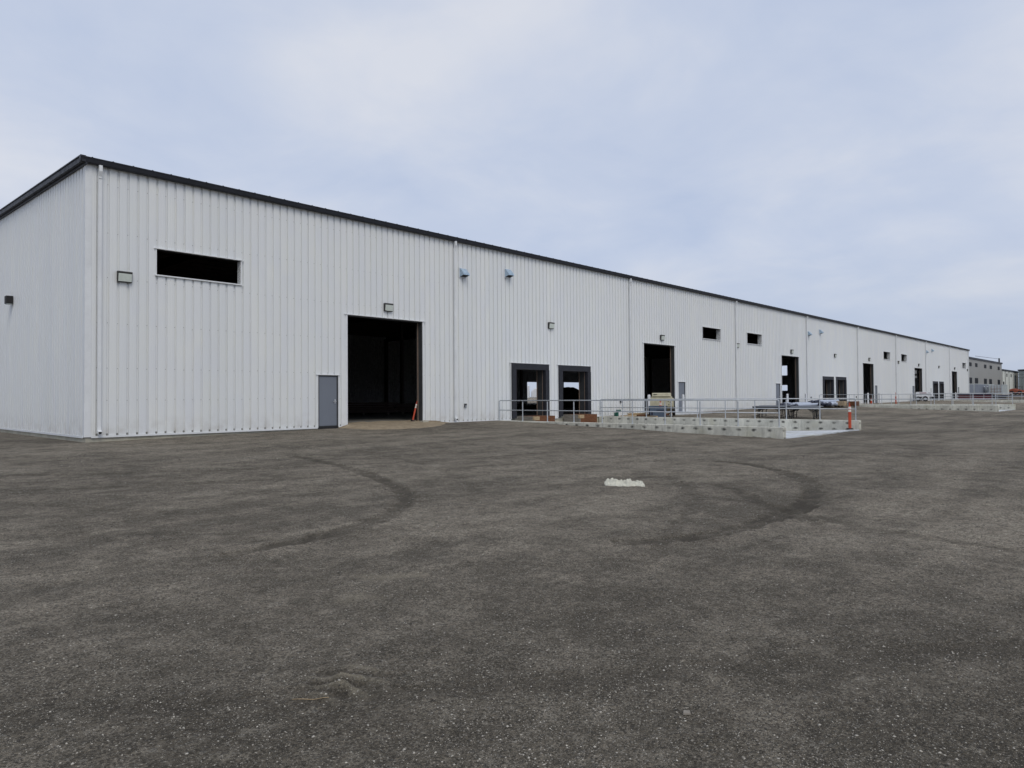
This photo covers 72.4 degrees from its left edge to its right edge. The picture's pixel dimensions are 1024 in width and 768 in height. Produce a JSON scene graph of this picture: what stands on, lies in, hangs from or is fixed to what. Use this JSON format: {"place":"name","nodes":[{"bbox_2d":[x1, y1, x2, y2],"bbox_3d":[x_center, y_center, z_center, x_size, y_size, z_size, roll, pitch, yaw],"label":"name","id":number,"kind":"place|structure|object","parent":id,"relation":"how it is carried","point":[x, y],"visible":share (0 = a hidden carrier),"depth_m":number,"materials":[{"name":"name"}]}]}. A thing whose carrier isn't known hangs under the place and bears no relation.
{"place":"outdoors","nodes":[
{"label":"outdoors","id":0,"kind":"place"},
{"bbox_2d":[339,420,449,429],"bbox_3d":[-4.314,1.784,30.848,3.229,0.292,6.685,-1,-1,43],"label":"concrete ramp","id":1,"kind":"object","parent":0,"point":[384,425],"visible":0.91,"depth_m":30.04,"materials":[{"name":"grey concrete"}]},
{"bbox_2d":[411,401,416,420],"bbox_3d":[-4.490,1.247,32.335,0.192,0.968,0.192,-1,-17,43],"label":"marker post","id":2,"kind":"object","parent":1,"relation":"on","point":[414,412],"visible":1,"depth_m":32.29,"materials":[{"name":"orange plastic"}]},
{"bbox_2d":[0,394,1023,767],"bbox_3d":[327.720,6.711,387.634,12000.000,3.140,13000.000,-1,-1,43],"label":"ground","id":3,"kind":"structure","parent":0,"point":[226,510],"depth_m":5.84,"materials":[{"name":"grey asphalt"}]},
{"bbox_2d":[0,154,969,442],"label":"warehouse","id":4,"kind":"structure","parent":3,"relation":"on","point":[228,310],"depth_m":29.38,"materials":[{"name":"white metal"}]},
{"bbox_2d":[4,295,12,304],"bbox_3d":[-20.777,-3.457,28.884,0.320,0.348,0.240,-1,-1,43],"label":"wall lamp","id":5,"kind":"object","parent":4,"relation":"attached to","point":[8,300],"visible":1,"depth_m":28.79,"materials":[{"name":"black metal"}]},
{"bbox_2d":[117,271,132,282],"bbox_3d":[-12.851,-3.552,23.216,0.139,0.360,0.450,-1,-1,43],"label":"wall lamp","id":6,"kind":"object","parent":4,"relation":"attached to","point":[124,276],"visible":1,"depth_m":23.17,"materials":[{"name":"white metal"}]},
{"bbox_2d":[154,247,243,285],"bbox_3d":[-11.256,-4.179,25.190,0.300,0.955,3.170,-1,-1,43],"label":"window frame","id":7,"kind":"structure","parent":4,"relation":"in","point":[239,263],"depth_m":25.27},
{"bbox_2d":[319,376,336,425],"bbox_3d":[-7.592,0.703,28.860,0.121,2.030,0.855,-1,-1,43],"label":"door","id":8,"kind":"structure","parent":4,"relation":"in","point":[327,384],"depth_m":28.88,"materials":[{"name":"silver metal"}]},
{"bbox_2d":[384,303,393,311],"bbox_3d":[-5.483,-3.405,31.098,0.139,0.360,0.450,-1,-1,43],"label":"wall lamp","id":9,"kind":"object","parent":4,"relation":"attached to","point":[388,307],"visible":1,"depth_m":31.03,"materials":[{"name":"white metal"}]},
{"bbox_2d":[459,267,469,278],"bbox_3d":[-2.333,-5.475,34.407,0.300,0.500,0.500,-1,-1,43],"label":"vent hood","id":10,"kind":"object","parent":4,"relation":"attached to","point":[463,272],"visible":1,"depth_m":34.34,"materials":[{"name":"white paint"}]},
{"bbox_2d":[504,268,513,278],"bbox_3d":[-0.137,-5.826,36.767,0.300,0.500,0.500,-1,-1,43],"label":"vent hood","id":11,"kind":"object","parent":4,"relation":"attached to","point":[508,273],"visible":1,"depth_m":36.69,"materials":[{"name":"white paint"}]},
{"bbox_2d":[523,387,578,407],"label":"earth heap","id":12,"kind":"object","parent":4,"relation":"in","point":[570,393],"visible":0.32,"depth_m":70.81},
{"bbox_2d":[548,322,554,328],"bbox_3d":[2.211,-3.283,39.332,0.139,0.360,0.450,-1,-1,43],"label":"wall lamp","id":13,"kind":"object","parent":4,"relation":"attached to","point":[551,325],"visible":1,"depth_m":39.25,"materials":[{"name":"white metal"}]},
{"bbox_2d":[679,383,684,410],"bbox_3d":[12.106,0.940,49.996,0.045,2.060,0.830,-1,-1,43],"label":"door","id":14,"kind":"structure","parent":4,"relation":"in","point":[681,385],"depth_m":49.93,"materials":[{"name":"silver metal"}]},
{"bbox_2d":[702,326,721,340],"bbox_3d":[15.139,-3.833,53.510,0.400,0.925,3.060,-1,-1,43],"label":"window frame","id":15,"kind":"structure","parent":4,"relation":"in","point":[718,332],"depth_m":54.46,"materials":[{"name":"white metal"}]},
{"bbox_2d":[746,332,762,345],"bbox_3d":[20.338,-3.785,59.074,0.400,0.945,3.030,-1,-1,43],"label":"window frame","id":16,"kind":"structure","parent":4,"relation":"in","point":[759,335],"depth_m":60.04,"materials":[{"name":"white metal"}]},
{"bbox_2d":[776,384,779,404],"bbox_3d":[23.708,1.052,62.356,0.121,2.080,0.865,-1,-1,43],"label":"door","id":17,"kind":"structure","parent":4,"relation":"in","point":[777,385],"depth_m":62.35,"materials":[{"name":"silver metal"}]},
{"bbox_2d":[875,386,876,402],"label":"door","id":18,"kind":"structure","parent":4,"relation":"in","point":[875,386],"depth_m":83.50,"materials":[{"name":"silver metal"}]},
{"bbox_2d":[883,351,889,359],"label":"window frame","id":19,"kind":"structure","parent":4,"relation":"in","point":[888,353],"depth_m":87.97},
{"bbox_2d":[527,385,536,398],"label":"parked truck","id":20,"kind":"object","parent":3,"relation":"on","point":[534,393],"visible":0.18,"depth_m":131.75,"materials":[{"name":"white paint"}]},
{"bbox_2d":[499,420,785,438],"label":"retaining wall","id":21,"kind":"structure","parent":3,"relation":"on","point":[765,432],"depth_m":28.29,"materials":[{"name":"concrete"}]},
{"bbox_2d":[499,399,779,426],"bbox_3d":[4.683,1.226,31.211,14.719,1.044,0.119,-1,-1,43],"label":"guard rail","id":22,"kind":"object","parent":21,"relation":"on","point":[665,411],"visible":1,"depth_m":29.54,"materials":[{"name":"grey metal"}]},
{"bbox_2d":[648,406,667,416],"bbox_3d":[8.808,1.663,42.208,1.120,0.690,0.880,-1,-1,11],"label":"mortar bin","id":23,"kind":"object","parent":3,"relation":"on","point":[659,414],"visible":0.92,"depth_m":41.85,"materials":[{"name":"blue plastic"}]},
{"bbox_2d":[648,393,674,415],"bbox_3d":[9.311,1.267,43.480,1.647,1.440,1.820,-1,-1,11],"label":"towed machine","id":24,"kind":"object","parent":3,"relation":"on","point":[661,396],"visible":0.69,"depth_m":43.45,"materials":[{"name":"beige paint"}]},
{"bbox_2d":[666,411,704,414],"bbox_3d":[11.019,2.030,47.323,1.865,0.195,7.000,-1,-1,43],"label":"concrete apron","id":25,"kind":"object","parent":3,"relation":"on","point":[678,413],"visible":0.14,"depth_m":47.03,"materials":[{"name":"grey concrete"}]},
{"bbox_2d":[682,394,684,410],"bbox_3d":[11.994,1.497,48.992,0.189,1.530,0.189,-1,-1,43],"label":"bollard","id":26,"kind":"object","parent":25,"relation":"on","point":[683,403],"visible":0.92,"depth_m":48.93,"materials":[{"name":"white metal"}]},
{"bbox_2d":[683,710,690,714],"bbox_3d":[0.910,1.710,3.644,0.045,0.012,0.034,0,-1,0],"label":"flat stone","id":27,"kind":"object","parent":3,"relation":"on","point":[686,712],"visible":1,"depth_m":3.63,"materials":[{"name":"grey stone"}]},
{"bbox_2d":[599,416,860,430],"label":"retaining wall","id":28,"kind":"structure","parent":3,"relation":"on","point":[798,424],"depth_m":36.08,"materials":[{"name":"concrete"}]},
{"bbox_2d":[600,398,855,419],"bbox_3d":[10.725,1.306,37.677,14.719,1.044,0.119,-1,-1,43],"label":"guard rail","id":29,"kind":"object","parent":28,"relation":"on","point":[725,408],"visible":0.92,"depth_m":36.46,"materials":[{"name":"grey metal"}]},
{"bbox_2d":[752,406,785,417],"bbox_3d":[15.754,1.740,42.902,1.800,0.742,0.760,-1,-1,42],"label":"folding table","id":30,"kind":"object","parent":3,"relation":"on","point":[768,407],"visible":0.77,"depth_m":42.66,"materials":[{"name":"grey plastic"}]},
{"bbox_2d":[759,405,791,414],"bbox_3d":[16.922,1.747,44.958,1.800,0.742,0.760,-1,-1,42],"label":"folding table","id":31,"kind":"object","parent":3,"relation":"on","point":[776,405],"visible":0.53,"depth_m":44.69,"materials":[{"name":"grey plastic"}]},
{"bbox_2d":[780,402,810,404],"bbox_3d":[25.857,1.875,62.936,0.992,0.487,7.539,-1,-1,42],"label":"wrapped bundle","id":32,"kind":"object","parent":3,"relation":"on","point":[794,402],"visible":0.26,"depth_m":62.15,"materials":[{"name":"white plastic"}]},
{"bbox_2d":[808,399,838,402],"bbox_3d":[29.332,1.692,65.907,5.664,0.477,0.899,1,-2,-45],"label":"wrapped bundle","id":33,"kind":"object","parent":32,"relation":"on","point":[814,401],"visible":0.57,"depth_m":64.74,"materials":[{"name":"white plastic"}]},
{"bbox_2d":[783,403,818,405],"bbox_3d":[24.961,1.892,60.556,1.238,0.476,7.240,-1,-1,39],"label":"wrapped bundle","id":34,"kind":"object","parent":3,"relation":"on","point":[804,404],"visible":0.66,"depth_m":59.76,"materials":[{"name":"white plastic"}]},
{"bbox_2d":[785,407,818,419],"bbox_3d":[17.282,1.768,41.680,1.800,0.742,0.760,-1,-1,40],"label":"folding table","id":35,"kind":"object","parent":3,"relation":"on","point":[791,411],"visible":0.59,"depth_m":41.50,"materials":[{"name":"grey plastic"}]},
{"bbox_2d":[789,407,820,418],"bbox_3d":[17.814,1.771,42.688,1.800,0.742,0.760,-1,-1,43],"label":"folding table","id":36,"kind":"object","parent":3,"relation":"on","point":[810,409],"visible":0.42,"depth_m":42.42,"materials":[{"name":"black metal"}]},
{"bbox_2d":[790,406,822,418],"bbox_3d":[18.448,1.775,43.806,1.800,0.742,0.760,-1,-1,42],"label":"folding table","id":37,"kind":"object","parent":3,"relation":"on","point":[806,406],"visible":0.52,"depth_m":43.55,"materials":[{"name":"grey plastic"}]},
{"bbox_2d":[786,429,858,438],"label":"truck well slab","id":38,"kind":"structure","parent":3,"relation":"on","point":[795,434],"depth_m":30.53,"materials":[{"name":"concrete"}]},
{"bbox_2d":[518,415,554,421],"bbox_3d":[1.335,2.352,37.339,1.122,1.302,1.714,-1,-1,43],"label":"timber crib","id":39,"kind":"object","parent":38,"relation":"on","point":[538,418],"visible":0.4,"depth_m":36.87,"materials":[{"name":"brown wood"}]},
{"bbox_2d":[564,414,596,422],"bbox_3d":[3.949,2.386,40.136,1.122,1.302,1.671,-1,-1,43],"label":"timber crib","id":40,"kind":"object","parent":38,"relation":"on","point":[583,418],"visible":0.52,"depth_m":39.70,"materials":[{"name":"brown wood"}]},
{"bbox_2d":[846,403,852,428],"bbox_3d":[15.630,1.480,32.373,0.314,1.228,0.314,-1,-1,21],"label":"marker post","id":41,"kind":"object","parent":38,"relation":"on","point":[849,417],"visible":1,"depth_m":32.32,"materials":[{"name":"orange plastic"}]},
{"bbox_2d":[818,401,837,406],"bbox_3d":[29.529,1.869,64.416,1.098,0.544,5.959,-1,-1,41],"label":"wrapped bundle","id":42,"kind":"object","parent":3,"relation":"on","point":[830,404],"visible":0.7,"depth_m":62.76,"materials":[{"name":"white plastic"}]},
{"bbox_2d":[836,401,847,406],"bbox_3d":[30.245,1.823,64.126,0.700,0.496,0.900,-1,-1,43],"label":"crate","id":43,"kind":"object","parent":3,"relation":"on","point":[842,403],"visible":1,"depth_m":63.84,"materials":[{"name":"brown wood"}]},
{"bbox_2d":[848,401,858,406],"bbox_3d":[31.307,1.835,64.091,0.700,0.496,0.900,-1,-1,43],"label":"crate","id":44,"kind":"object","parent":3,"relation":"on","point":[852,403],"visible":0.83,"depth_m":63.80,"materials":[{"name":"brown wood"}]},
{"bbox_2d":[915,392,937,400],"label":"towed compressor","id":45,"kind":"object","parent":3,"relation":"on","point":[925,395],"visible":0.86,"depth_m":92.92,"materials":[{"name":"white paint"}]},
{"bbox_2d":[859,405,998,411],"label":"retaining wall","id":46,"kind":"structure","parent":3,"relation":"on","point":[991,408],"depth_m":62.04,"materials":[{"name":"concrete"}]},
{"bbox_2d":[819,393,995,404],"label":"guard rail","id":47,"kind":"object","parent":46,"relation":"on","point":[910,399],"visible":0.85,"depth_m":65.22,"materials":[{"name":"grey metal"}]},
{"bbox_2d":[858,404,1015,409],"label":"retaining wall","id":48,"kind":"structure","parent":3,"relation":"on","point":[1007,406],"depth_m":67.92,"materials":[{"name":"concrete"}]},
{"bbox_2d":[849,393,1012,403],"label":"guard rail","id":49,"kind":"object","parent":48,"relation":"on","point":[969,398],"visible":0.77,"depth_m":67.69,"materials":[{"name":"grey metal"}]},
{"bbox_2d":[915,356,1002,384],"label":"grey building","id":50,"kind":"structure","parent":3,"relation":"on","point":[982,371],"depth_m":160.22,"materials":[{"name":"beige metal"}]},
{"bbox_2d":[969,384,973,392],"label":"container","id":51,"kind":"object","parent":3,"relation":"on","point":[971,388],"visible":0.2,"depth_m":132.62,"materials":[{"name":"grey metal"}]},
{"bbox_2d":[936,400,1023,402],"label":"retaining wall","id":52,"kind":"structure","parent":3,"relation":"on","point":[1016,401],"depth_m":97.58,"materials":[{"name":"concrete"}]},
{"bbox_2d":[933,393,1011,396],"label":"guard rail","id":53,"kind":"object","parent":52,"relation":"on","point":[977,396],"visible":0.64,"depth_m":98.83,"materials":[{"name":"grey metal"}]},
{"bbox_2d":[974,384,985,392],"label":"container","id":54,"kind":"object","parent":3,"relation":"on","point":[978,388],"visible":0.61,"depth_m":138.31,"materials":[{"name":"grey metal"}]},
{"bbox_2d":[989,395,1006,399],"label":"steel stack","id":55,"kind":"object","parent":3,"relation":"on","point":[999,397],"visible":0.28,"depth_m":108.59,"materials":[{"name":"brown metal"}]},
{"bbox_2d":[989,384,1007,394],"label":"container","id":56,"kind":"object","parent":3,"relation":"on","point":[1002,388],"visible":0.73,"depth_m":139.05,"materials":[{"name":"white metal"}]},
{"bbox_2d":[992,395,1023,399],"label":"steel stack","id":57,"kind":"object","parent":3,"relation":"on","point":[1018,397],"visible":0.26,"depth_m":113.24,"materials":[{"name":"metal"}]},
{"bbox_2d":[1002,369,1018,392],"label":"cream building","id":58,"kind":"structure","parent":3,"relation":"on","point":[1009,378],"depth_m":186.21,"materials":[{"name":"beige metal"}]},
{"bbox_2d":[1009,386,1023,394],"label":"loader","id":59,"kind":"object","parent":3,"relation":"on","point":[1015,391],"visible":0.98,"depth_m":127.43,"materials":[{"name":"orange paint"}]},
{"bbox_2d":[1018,369,1023,389],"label":"green grey building","id":60,"kind":"structure","parent":3,"relation":"on","point":[1021,381],"depth_m":189.94,"materials":[{"name":"metal"}]},
{"bbox_3d":[7.534,1.967,43.327,1.200,0.030,2.400,-1,-1,39],"label":"plank","id":61,"kind":"object","parent":3,"relation":"on","visible":0},
{"bbox_2d":[614,410,620,415],"bbox_3d":[6.473,1.775,42.783,0.306,0.400,0.453,-1,-1,43],"label":"bucket","id":62,"kind":"object","parent":61,"relation":"on","point":[617,413],"visible":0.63,"depth_m":42.68,"materials":[{"name":"white paint"}]},
{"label":"truck well slab","id":63,"kind":"structure","parent":3,"relation":"on","visible":0},
{"bbox_2d":[957,394,992,399],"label":"steel stack","id":64,"kind":"object","parent":63,"relation":"on","point":[974,395],"visible":0.4,"depth_m":105.12,"materials":[{"name":"red paint"}]},
{"bbox_2d":[0,0,1023,396],"label":"sky","id":65,"kind":"structure","parent":0,"point":[857,162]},
{"bbox_2d":[604,478,644,486],"bbox_3d":[2.070,1.799,12.927,0.730,0.138,0.530,0,-1,5],"label":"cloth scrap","id":66,"kind":"object","parent":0,"point":[616,482],"visible":1,"depth_m":12.80,"materials":[{"name":"white fabric"}]}
]}

